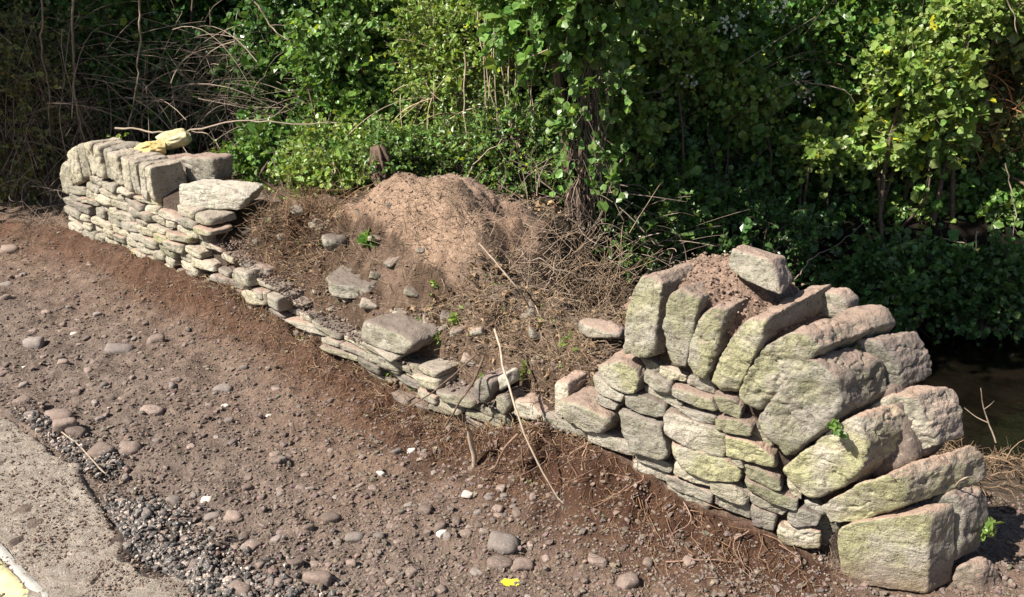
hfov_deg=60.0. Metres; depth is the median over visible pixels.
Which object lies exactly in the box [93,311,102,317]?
pebble
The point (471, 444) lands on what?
root stub
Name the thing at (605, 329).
stone
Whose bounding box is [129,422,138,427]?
pebble
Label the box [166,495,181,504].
pebble
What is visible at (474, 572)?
pebble
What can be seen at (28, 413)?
stone
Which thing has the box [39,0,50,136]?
bare stem
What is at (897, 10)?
shrub
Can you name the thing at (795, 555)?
root
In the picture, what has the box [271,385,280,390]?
pebble
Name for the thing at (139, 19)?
bare stem
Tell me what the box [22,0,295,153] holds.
bramble tangle
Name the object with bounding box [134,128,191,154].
gloves
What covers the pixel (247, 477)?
pebble
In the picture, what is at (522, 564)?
stone
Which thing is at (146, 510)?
pebble
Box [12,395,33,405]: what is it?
stone
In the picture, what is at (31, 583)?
road marking
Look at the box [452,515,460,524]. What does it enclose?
pebble
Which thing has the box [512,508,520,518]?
pebble
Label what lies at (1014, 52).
shrub
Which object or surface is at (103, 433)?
pebble
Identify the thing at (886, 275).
ivy bush
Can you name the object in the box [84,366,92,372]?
pebble
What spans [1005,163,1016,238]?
bare stem
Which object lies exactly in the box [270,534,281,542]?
pebble
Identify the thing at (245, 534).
pebble
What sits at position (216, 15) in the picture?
tall bush
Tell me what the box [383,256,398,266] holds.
rubble stone
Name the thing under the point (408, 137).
weed patch
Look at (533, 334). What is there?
rubble stone
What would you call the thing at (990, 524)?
weed
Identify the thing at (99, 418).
pebble
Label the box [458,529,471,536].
stone
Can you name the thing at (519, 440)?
root
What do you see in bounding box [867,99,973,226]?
spray
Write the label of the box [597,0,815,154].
shrub
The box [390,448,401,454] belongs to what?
pebble
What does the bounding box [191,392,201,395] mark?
pebble
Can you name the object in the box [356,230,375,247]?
weed
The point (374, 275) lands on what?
rubble stone
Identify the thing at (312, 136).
weed patch
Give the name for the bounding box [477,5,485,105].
dead stalk
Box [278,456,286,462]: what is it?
pebble
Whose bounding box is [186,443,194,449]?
pebble
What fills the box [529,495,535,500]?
pebble
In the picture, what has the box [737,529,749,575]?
root
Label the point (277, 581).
pebble
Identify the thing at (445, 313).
rubble stone
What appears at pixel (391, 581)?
pebble
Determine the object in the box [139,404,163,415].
stone
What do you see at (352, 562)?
pebble
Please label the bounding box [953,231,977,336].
bare stem
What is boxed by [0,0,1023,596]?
ground
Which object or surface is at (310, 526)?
pebble
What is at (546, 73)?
tall bush
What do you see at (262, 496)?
pebble
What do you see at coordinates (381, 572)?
pebble
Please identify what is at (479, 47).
tall bush
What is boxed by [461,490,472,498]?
stone
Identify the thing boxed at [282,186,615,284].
leaf litter
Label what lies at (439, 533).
pebble
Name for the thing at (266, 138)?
shrub
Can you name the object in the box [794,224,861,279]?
bare stem
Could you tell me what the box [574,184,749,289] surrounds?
dead stems
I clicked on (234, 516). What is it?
stone
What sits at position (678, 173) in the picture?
shrub
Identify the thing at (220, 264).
dry grass
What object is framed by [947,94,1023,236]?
shrub
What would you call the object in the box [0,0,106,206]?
shrub
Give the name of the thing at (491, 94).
dead stalk
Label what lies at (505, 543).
stone
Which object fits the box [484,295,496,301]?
rubble stone
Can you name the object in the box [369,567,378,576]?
pebble
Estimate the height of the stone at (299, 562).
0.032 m
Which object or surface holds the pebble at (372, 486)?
on the ground at (438, 274)
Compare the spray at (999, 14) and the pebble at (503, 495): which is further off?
the spray at (999, 14)
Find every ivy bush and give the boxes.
[206,0,381,131]
[574,53,769,200]
[602,156,843,288]
[731,96,935,239]
[803,218,996,344]
[809,145,1000,232]
[917,223,1023,346]
[943,170,1018,209]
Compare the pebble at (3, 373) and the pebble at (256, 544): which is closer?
the pebble at (256, 544)
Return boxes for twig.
[61,431,113,473]
[191,130,220,149]
[254,1,287,40]
[665,559,745,563]
[955,477,970,486]
[965,388,996,442]
[997,512,1023,524]
[1006,0,1017,33]
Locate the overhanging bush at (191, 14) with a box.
[78,0,194,130]
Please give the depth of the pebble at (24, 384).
3.43 m
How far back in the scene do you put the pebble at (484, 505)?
2.65 m
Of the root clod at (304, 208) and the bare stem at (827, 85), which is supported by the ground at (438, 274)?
the root clod at (304, 208)
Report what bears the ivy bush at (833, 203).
on the ground at (438, 274)
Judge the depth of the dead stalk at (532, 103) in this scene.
4.50 m
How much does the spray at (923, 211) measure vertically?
0.352 m
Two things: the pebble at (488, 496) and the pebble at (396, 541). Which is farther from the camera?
the pebble at (488, 496)
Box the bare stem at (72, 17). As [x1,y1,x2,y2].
[71,0,85,139]
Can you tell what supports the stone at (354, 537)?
on the ground at (438, 274)
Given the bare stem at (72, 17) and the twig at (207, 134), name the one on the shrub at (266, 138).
the twig at (207, 134)
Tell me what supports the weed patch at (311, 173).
on the ground at (438, 274)
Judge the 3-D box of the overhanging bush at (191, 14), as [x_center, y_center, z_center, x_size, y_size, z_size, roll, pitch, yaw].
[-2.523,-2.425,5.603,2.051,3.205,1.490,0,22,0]
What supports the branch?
on the stone wall at (120, 191)
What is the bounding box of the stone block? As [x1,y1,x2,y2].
[728,244,792,293]
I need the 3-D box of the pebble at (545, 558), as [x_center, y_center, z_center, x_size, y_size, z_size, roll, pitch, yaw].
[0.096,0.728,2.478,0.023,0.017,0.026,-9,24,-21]
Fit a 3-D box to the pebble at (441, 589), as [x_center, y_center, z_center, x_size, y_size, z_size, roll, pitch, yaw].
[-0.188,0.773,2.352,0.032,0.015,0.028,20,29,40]
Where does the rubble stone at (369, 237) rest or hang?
on the ground at (438, 274)
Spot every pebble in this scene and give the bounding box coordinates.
[0,294,10,300]
[0,370,8,376]
[2,362,10,367]
[18,381,27,388]
[28,328,38,332]
[41,309,51,313]
[53,354,66,360]
[57,358,69,363]
[68,354,80,358]
[70,389,81,395]
[82,335,90,340]
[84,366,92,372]
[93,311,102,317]
[95,415,105,422]
[98,431,109,437]
[99,382,108,388]
[106,396,115,399]
[122,473,129,482]
[123,418,133,425]
[127,487,137,494]
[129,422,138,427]
[141,507,151,516]
[143,487,150,493]
[157,474,166,481]
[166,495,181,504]
[169,381,175,388]
[171,377,180,382]
[179,536,192,543]
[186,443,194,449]
[188,559,198,567]
[189,491,196,498]
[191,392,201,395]
[205,403,213,406]
[224,417,233,422]
[228,438,237,444]
[230,542,239,550]
[239,531,249,540]
[240,365,247,369]
[241,483,253,491]
[243,540,254,548]
[244,473,252,480]
[252,540,263,549]
[255,561,265,568]
[258,493,265,499]
[258,574,266,582]
[265,577,274,586]
[269,451,281,457]
[270,456,281,463]
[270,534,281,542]
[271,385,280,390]
[274,577,279,587]
[276,490,282,496]
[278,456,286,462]
[280,549,287,555]
[294,498,303,505]
[295,484,306,489]
[301,472,309,476]
[302,523,313,530]
[310,560,319,567]
[327,448,333,452]
[346,559,355,566]
[355,482,364,487]
[363,559,372,564]
[368,484,376,490]
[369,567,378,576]
[372,532,384,538]
[376,471,384,476]
[378,568,387,576]
[386,523,393,528]
[386,577,397,585]
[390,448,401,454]
[393,539,400,543]
[404,503,412,507]
[405,566,417,577]
[407,448,415,453]
[434,521,445,531]
[434,584,446,593]
[436,494,442,498]
[436,529,446,537]
[440,578,448,584]
[443,531,450,539]
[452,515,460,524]
[470,567,479,576]
[473,509,481,515]
[475,522,482,527]
[482,502,489,508]
[483,494,492,499]
[491,504,503,512]
[493,512,502,516]
[495,484,505,492]
[500,493,507,497]
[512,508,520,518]
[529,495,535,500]
[542,554,550,562]
[643,557,652,567]
[683,555,695,567]
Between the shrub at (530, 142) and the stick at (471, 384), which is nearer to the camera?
the stick at (471, 384)
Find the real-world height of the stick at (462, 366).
0.272 m
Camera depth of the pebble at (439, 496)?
2.74 m
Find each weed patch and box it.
[259,139,379,212]
[260,107,399,189]
[311,107,469,189]
[357,110,532,188]
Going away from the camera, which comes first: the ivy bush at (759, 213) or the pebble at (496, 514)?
the pebble at (496, 514)
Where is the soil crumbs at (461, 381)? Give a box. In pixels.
[216,230,594,439]
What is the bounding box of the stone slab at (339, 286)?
[327,265,375,298]
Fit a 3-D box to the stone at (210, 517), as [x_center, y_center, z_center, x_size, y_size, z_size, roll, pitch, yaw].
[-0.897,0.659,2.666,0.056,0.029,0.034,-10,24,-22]
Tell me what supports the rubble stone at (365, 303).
on the ground at (438, 274)
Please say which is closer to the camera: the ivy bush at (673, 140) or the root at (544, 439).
the root at (544, 439)
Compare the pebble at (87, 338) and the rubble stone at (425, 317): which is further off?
the pebble at (87, 338)
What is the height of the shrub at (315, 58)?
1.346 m
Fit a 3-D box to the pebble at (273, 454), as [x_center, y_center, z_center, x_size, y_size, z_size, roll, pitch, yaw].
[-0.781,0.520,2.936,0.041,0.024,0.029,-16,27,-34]
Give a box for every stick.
[379,354,475,419]
[443,356,484,428]
[478,243,529,308]
[493,329,563,502]
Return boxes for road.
[0,417,191,596]
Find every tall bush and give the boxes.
[0,0,208,112]
[45,0,318,106]
[260,1,549,116]
[514,41,795,156]
[769,5,993,116]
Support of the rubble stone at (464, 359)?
on the ground at (438, 274)
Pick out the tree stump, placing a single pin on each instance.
(378, 153)
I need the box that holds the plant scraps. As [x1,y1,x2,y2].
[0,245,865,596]
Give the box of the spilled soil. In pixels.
[619,254,830,340]
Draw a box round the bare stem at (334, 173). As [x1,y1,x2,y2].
[311,161,335,196]
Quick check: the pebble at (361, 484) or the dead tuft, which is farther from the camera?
the pebble at (361, 484)
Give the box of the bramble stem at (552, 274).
[544,255,556,293]
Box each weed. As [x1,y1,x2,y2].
[106,132,128,138]
[209,139,226,152]
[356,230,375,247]
[429,279,438,287]
[433,330,441,345]
[446,311,461,325]
[519,359,529,379]
[558,331,572,347]
[827,418,846,438]
[979,516,1004,541]
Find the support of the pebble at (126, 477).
on the ground at (438, 274)
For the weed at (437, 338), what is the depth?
3.18 m
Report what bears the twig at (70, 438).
on the ground at (438, 274)
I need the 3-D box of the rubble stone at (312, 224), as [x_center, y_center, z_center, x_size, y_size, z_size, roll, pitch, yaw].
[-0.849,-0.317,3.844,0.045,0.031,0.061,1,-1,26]
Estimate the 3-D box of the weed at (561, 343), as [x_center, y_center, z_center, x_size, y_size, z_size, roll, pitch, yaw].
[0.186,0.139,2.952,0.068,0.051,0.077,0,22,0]
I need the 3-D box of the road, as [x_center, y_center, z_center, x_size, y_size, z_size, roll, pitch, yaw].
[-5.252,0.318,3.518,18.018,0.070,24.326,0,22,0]
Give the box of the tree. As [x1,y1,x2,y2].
[461,0,692,257]
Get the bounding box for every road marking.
[0,543,47,596]
[0,561,27,596]
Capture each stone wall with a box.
[60,137,263,280]
[209,248,549,429]
[543,262,1001,593]
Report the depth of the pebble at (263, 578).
2.37 m
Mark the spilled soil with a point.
(748, 290)
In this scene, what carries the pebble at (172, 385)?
on the ground at (438, 274)
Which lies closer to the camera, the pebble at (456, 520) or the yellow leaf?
the yellow leaf
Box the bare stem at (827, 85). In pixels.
[801,80,853,101]
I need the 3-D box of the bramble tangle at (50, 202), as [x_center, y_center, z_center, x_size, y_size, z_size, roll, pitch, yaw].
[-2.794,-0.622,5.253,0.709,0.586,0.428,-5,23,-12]
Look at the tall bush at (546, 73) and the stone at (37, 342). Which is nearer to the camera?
the stone at (37, 342)
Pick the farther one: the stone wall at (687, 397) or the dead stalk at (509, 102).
the dead stalk at (509, 102)
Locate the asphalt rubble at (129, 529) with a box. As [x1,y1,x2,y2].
[9,407,364,596]
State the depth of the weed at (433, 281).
3.35 m
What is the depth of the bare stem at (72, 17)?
5.14 m
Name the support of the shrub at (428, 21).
on the ground at (438, 274)
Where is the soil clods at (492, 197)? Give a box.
[243,171,620,403]
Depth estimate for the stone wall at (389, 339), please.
3.21 m
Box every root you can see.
[489,433,518,469]
[518,438,523,470]
[543,437,557,467]
[567,445,584,475]
[602,474,643,500]
[646,493,662,545]
[667,504,676,553]
[669,502,691,535]
[691,529,711,563]
[733,530,753,572]
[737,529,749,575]
[779,544,800,579]
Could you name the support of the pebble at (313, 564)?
on the ground at (438, 274)
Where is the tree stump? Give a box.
[369,143,397,189]
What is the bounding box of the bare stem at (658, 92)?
[644,81,674,93]
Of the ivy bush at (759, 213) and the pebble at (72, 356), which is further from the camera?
the ivy bush at (759, 213)
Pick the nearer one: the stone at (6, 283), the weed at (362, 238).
the weed at (362, 238)
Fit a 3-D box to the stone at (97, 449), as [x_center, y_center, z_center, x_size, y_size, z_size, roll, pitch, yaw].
[-1.372,0.514,2.970,0.092,0.042,0.083,5,23,13]
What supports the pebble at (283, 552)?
on the ground at (438, 274)
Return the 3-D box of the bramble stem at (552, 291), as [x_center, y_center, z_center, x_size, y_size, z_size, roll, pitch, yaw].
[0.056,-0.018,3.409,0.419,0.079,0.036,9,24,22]
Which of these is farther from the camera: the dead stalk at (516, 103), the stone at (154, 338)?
the dead stalk at (516, 103)
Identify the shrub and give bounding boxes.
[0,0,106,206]
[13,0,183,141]
[218,106,322,186]
[259,0,442,130]
[305,44,482,135]
[373,0,549,165]
[419,82,580,198]
[557,152,711,296]
[593,144,742,287]
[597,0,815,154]
[660,107,816,225]
[670,0,880,191]
[728,0,974,112]
[828,6,1004,202]
[909,0,1023,184]
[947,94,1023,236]
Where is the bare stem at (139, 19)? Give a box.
[128,0,141,126]
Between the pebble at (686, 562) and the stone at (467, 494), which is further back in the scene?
the stone at (467, 494)
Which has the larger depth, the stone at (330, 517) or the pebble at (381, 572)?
the stone at (330, 517)
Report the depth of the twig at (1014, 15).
4.20 m
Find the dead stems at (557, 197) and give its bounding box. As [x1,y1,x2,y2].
[487,150,692,270]
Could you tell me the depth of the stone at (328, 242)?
3.64 m
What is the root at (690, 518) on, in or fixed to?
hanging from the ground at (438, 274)
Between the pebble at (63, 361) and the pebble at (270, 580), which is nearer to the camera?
the pebble at (270, 580)
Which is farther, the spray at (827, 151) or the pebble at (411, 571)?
the spray at (827, 151)
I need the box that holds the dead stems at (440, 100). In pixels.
[347,22,575,169]
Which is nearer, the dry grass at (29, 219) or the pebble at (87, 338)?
the pebble at (87, 338)
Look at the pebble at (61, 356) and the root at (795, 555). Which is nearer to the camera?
the root at (795, 555)
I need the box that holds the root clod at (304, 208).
[179,159,402,339]
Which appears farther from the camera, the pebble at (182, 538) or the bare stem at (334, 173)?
the bare stem at (334, 173)
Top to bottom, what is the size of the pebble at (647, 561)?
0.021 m
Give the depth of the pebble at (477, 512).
2.64 m
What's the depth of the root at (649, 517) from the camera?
2.54 m
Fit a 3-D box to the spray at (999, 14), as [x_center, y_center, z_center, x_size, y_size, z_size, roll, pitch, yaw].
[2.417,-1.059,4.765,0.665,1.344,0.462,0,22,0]
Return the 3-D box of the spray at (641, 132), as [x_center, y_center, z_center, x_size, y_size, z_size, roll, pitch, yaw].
[0.605,-0.625,4.720,0.526,1.200,0.446,0,22,0]
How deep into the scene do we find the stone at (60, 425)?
3.08 m
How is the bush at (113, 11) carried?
on the ground at (438, 274)
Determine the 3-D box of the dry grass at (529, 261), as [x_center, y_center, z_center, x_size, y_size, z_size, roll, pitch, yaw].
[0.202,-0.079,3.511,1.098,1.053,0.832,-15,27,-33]
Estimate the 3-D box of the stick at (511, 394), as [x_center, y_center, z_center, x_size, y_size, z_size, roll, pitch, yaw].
[0.042,0.387,2.708,0.102,0.434,0.513,-14,26,-30]
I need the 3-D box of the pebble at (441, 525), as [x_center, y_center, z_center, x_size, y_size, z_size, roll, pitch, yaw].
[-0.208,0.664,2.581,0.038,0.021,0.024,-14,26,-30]
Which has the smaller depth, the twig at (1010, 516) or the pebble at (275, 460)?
the twig at (1010, 516)
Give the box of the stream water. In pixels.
[890,332,1023,463]
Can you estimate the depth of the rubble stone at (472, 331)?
3.09 m
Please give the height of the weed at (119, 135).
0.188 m
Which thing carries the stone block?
on the stone wall at (687, 397)
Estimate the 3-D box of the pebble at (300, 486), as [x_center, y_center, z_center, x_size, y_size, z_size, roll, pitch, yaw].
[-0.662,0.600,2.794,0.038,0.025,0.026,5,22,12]
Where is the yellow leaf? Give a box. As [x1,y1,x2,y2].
[500,578,518,585]
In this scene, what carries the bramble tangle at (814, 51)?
on the ground at (438, 274)
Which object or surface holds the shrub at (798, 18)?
on the ground at (438, 274)
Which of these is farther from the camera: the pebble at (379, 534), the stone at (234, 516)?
the stone at (234, 516)
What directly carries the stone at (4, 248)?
on the ground at (438, 274)
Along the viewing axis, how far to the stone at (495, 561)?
2.45 m
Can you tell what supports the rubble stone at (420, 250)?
on the ground at (438, 274)
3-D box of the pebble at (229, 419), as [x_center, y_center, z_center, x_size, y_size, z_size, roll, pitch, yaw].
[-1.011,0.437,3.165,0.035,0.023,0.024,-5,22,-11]
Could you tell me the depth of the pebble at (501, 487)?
2.71 m
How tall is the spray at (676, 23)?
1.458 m
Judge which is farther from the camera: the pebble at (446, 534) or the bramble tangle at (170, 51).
the bramble tangle at (170, 51)
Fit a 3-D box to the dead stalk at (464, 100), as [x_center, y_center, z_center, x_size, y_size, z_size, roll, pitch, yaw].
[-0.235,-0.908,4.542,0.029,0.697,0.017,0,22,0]
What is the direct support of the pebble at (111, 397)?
on the ground at (438, 274)
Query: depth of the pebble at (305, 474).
2.86 m
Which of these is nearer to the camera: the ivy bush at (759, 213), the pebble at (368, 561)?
the pebble at (368, 561)
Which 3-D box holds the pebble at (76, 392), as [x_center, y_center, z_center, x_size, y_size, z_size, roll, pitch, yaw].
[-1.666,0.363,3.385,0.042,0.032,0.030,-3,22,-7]
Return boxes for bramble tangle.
[0,0,190,203]
[0,142,64,219]
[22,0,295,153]
[27,8,330,165]
[104,19,297,154]
[462,6,900,183]
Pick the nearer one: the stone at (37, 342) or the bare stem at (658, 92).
the stone at (37, 342)
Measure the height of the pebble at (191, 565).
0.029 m
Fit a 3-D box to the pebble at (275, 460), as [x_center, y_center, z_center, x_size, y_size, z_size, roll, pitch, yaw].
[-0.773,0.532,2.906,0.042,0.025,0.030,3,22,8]
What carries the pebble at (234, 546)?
on the ground at (438, 274)
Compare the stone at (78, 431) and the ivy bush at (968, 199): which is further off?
the ivy bush at (968, 199)
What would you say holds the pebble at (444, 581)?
on the ground at (438, 274)
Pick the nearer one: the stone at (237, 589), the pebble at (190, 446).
the stone at (237, 589)
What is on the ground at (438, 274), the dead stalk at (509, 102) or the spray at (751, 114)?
the spray at (751, 114)
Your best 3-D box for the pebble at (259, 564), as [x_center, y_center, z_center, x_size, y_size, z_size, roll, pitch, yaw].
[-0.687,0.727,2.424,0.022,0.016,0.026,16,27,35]
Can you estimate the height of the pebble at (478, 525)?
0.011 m
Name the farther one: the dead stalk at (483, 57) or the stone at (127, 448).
the dead stalk at (483, 57)
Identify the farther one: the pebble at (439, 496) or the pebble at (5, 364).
the pebble at (5, 364)
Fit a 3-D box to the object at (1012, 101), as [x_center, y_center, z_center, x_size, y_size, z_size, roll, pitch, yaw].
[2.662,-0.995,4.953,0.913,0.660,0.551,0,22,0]
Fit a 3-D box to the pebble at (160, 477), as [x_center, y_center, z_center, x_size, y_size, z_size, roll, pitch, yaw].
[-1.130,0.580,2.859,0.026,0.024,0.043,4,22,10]
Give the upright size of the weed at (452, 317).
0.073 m
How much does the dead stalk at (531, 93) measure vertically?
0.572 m
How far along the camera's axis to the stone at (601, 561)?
2.43 m
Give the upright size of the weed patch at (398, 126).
0.591 m
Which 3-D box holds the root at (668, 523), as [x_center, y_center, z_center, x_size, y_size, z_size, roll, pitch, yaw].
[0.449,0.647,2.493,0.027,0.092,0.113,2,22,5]
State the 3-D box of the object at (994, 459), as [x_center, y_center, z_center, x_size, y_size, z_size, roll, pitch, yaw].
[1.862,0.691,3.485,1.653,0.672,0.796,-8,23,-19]
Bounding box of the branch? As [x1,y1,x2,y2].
[114,104,336,133]
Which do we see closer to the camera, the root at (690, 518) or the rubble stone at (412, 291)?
the root at (690, 518)
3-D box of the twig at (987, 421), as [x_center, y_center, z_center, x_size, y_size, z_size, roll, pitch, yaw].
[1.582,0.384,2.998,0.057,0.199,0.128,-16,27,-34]
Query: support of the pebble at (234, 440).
on the ground at (438, 274)
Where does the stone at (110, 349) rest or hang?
on the ground at (438, 274)
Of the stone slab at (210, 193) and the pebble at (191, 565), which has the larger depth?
the stone slab at (210, 193)
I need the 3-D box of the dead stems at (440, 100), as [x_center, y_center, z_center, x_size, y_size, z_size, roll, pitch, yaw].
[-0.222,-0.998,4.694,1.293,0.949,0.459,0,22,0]
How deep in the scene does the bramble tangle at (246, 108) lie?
5.19 m
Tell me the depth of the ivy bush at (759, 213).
4.70 m
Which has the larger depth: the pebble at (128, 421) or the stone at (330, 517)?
the pebble at (128, 421)
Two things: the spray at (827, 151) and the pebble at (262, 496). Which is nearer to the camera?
the pebble at (262, 496)
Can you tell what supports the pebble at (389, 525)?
on the ground at (438, 274)
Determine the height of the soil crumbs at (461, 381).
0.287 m
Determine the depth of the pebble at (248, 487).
2.79 m
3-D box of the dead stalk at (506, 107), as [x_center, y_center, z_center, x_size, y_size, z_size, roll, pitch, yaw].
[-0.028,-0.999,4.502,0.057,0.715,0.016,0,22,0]
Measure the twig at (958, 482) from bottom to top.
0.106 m
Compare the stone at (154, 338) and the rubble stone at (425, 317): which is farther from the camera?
the stone at (154, 338)
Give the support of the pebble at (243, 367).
on the ground at (438, 274)
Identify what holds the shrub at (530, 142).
on the ground at (438, 274)
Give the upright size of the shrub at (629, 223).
0.846 m
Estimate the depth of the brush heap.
3.52 m
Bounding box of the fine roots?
[61,237,810,596]
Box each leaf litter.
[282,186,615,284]
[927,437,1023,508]
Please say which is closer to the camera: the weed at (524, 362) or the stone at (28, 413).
the weed at (524, 362)
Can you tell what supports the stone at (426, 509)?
on the ground at (438, 274)
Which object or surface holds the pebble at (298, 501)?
on the ground at (438, 274)
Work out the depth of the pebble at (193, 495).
2.73 m
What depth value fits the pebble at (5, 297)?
4.27 m
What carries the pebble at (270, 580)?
on the ground at (438, 274)
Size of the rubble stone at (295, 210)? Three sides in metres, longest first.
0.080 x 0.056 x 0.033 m
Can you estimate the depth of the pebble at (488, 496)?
2.68 m
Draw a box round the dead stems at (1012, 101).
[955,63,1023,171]
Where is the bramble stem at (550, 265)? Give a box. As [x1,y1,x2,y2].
[516,249,590,280]
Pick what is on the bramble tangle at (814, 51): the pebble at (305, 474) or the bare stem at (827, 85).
the bare stem at (827, 85)
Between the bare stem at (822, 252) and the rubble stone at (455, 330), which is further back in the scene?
the bare stem at (822, 252)
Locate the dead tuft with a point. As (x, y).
(832, 566)
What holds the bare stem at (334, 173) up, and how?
on the ground at (438, 274)
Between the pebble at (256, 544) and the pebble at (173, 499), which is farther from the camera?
the pebble at (173, 499)
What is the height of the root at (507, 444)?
0.172 m
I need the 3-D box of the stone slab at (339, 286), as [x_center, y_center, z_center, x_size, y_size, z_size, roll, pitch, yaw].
[-0.617,-0.067,3.563,0.273,0.098,0.157,9,24,21]
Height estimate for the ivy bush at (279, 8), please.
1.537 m
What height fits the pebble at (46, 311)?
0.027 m
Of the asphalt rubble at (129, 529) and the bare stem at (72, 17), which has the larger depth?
the bare stem at (72, 17)
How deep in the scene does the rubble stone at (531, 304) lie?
3.10 m
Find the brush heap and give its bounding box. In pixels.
[460,186,670,321]
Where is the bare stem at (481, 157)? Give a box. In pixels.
[467,139,501,176]
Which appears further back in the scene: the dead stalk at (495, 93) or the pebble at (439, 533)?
the dead stalk at (495, 93)
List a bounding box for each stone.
[0,244,18,253]
[0,281,12,286]
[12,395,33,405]
[22,336,44,348]
[24,410,40,417]
[43,408,75,421]
[52,417,77,435]
[65,425,87,439]
[84,441,115,459]
[104,343,134,355]
[117,441,141,455]
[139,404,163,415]
[146,334,165,344]
[200,496,211,502]
[204,512,220,521]
[212,383,232,392]
[223,509,242,522]
[227,579,250,594]
[287,558,303,567]
[290,204,303,216]
[302,570,332,587]
[308,221,316,228]
[321,233,346,250]
[323,511,340,524]
[345,531,364,542]
[360,297,377,308]
[367,235,379,240]
[369,271,380,278]
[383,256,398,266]
[403,287,418,297]
[416,247,424,253]
[417,504,432,514]
[423,312,432,322]
[438,324,448,331]
[440,310,450,320]
[449,325,464,337]
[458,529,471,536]
[461,352,474,365]
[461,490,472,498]
[469,326,485,335]
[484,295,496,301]
[487,531,518,554]
[487,555,512,568]
[510,557,533,570]
[527,301,539,316]
[528,327,539,340]
[578,318,624,338]
[587,553,607,567]
[616,572,638,589]
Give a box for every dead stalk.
[463,51,469,174]
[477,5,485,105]
[483,20,503,174]
[493,27,504,172]
[501,29,511,170]
[508,41,514,177]
[514,51,518,162]
[525,60,535,147]
[530,69,535,128]
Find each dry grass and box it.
[0,198,68,271]
[163,193,294,284]
[190,171,626,471]
[419,143,620,313]
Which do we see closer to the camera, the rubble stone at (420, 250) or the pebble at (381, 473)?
the pebble at (381, 473)
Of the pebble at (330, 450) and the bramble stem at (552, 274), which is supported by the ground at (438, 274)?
the pebble at (330, 450)
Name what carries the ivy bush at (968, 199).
on the ground at (438, 274)
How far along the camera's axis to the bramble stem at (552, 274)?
3.41 m
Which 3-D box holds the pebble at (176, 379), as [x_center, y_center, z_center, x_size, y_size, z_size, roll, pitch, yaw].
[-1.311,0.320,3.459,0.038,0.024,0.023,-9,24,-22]
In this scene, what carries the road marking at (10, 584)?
on the road
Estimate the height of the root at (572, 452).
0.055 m
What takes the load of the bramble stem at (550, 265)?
in the brush heap
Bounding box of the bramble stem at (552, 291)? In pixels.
[528,285,578,297]
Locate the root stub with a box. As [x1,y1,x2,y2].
[466,427,476,466]
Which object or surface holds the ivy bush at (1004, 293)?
on the ground at (438, 274)
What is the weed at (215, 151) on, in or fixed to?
on the stone wall at (120, 191)
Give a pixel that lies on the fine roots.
(435, 427)
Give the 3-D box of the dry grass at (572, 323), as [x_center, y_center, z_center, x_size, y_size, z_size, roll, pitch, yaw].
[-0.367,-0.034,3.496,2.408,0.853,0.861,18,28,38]
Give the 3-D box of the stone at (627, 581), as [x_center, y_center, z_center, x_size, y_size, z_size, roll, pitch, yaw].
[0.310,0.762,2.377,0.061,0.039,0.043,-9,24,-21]
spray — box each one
[595,72,678,282]
[622,0,729,268]
[681,54,803,212]
[771,116,872,226]
[842,16,960,243]
[855,177,962,233]
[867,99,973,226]
[915,0,1023,220]
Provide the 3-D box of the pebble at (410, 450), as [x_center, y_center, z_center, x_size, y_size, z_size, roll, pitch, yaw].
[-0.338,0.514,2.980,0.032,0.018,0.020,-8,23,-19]
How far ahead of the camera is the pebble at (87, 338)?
3.84 m
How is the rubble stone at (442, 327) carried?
on the ground at (438, 274)
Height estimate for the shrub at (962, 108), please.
1.183 m
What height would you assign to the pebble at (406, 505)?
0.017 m
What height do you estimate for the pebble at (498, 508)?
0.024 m
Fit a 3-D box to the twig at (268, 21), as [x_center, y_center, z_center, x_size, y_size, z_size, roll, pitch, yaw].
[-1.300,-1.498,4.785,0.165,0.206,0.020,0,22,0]
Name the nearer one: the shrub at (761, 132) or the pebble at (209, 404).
the pebble at (209, 404)
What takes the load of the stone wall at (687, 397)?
on the ground at (438, 274)
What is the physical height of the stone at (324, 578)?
0.049 m
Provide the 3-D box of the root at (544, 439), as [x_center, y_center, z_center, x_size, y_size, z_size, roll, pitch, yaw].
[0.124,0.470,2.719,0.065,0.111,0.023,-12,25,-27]
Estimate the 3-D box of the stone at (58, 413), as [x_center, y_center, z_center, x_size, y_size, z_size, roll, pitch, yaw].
[-1.632,0.433,3.192,0.106,0.058,0.069,-4,22,-11]
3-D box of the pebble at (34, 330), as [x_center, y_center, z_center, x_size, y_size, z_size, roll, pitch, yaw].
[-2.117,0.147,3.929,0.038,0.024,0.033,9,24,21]
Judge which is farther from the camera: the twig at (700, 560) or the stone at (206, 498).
the stone at (206, 498)
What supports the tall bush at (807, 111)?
on the ground at (438, 274)
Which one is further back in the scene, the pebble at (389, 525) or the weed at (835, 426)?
the pebble at (389, 525)
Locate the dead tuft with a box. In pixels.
[803,548,851,577]
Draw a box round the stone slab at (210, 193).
[179,179,263,209]
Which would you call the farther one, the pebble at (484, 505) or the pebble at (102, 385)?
the pebble at (102, 385)
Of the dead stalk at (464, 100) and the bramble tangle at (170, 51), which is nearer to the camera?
the dead stalk at (464, 100)

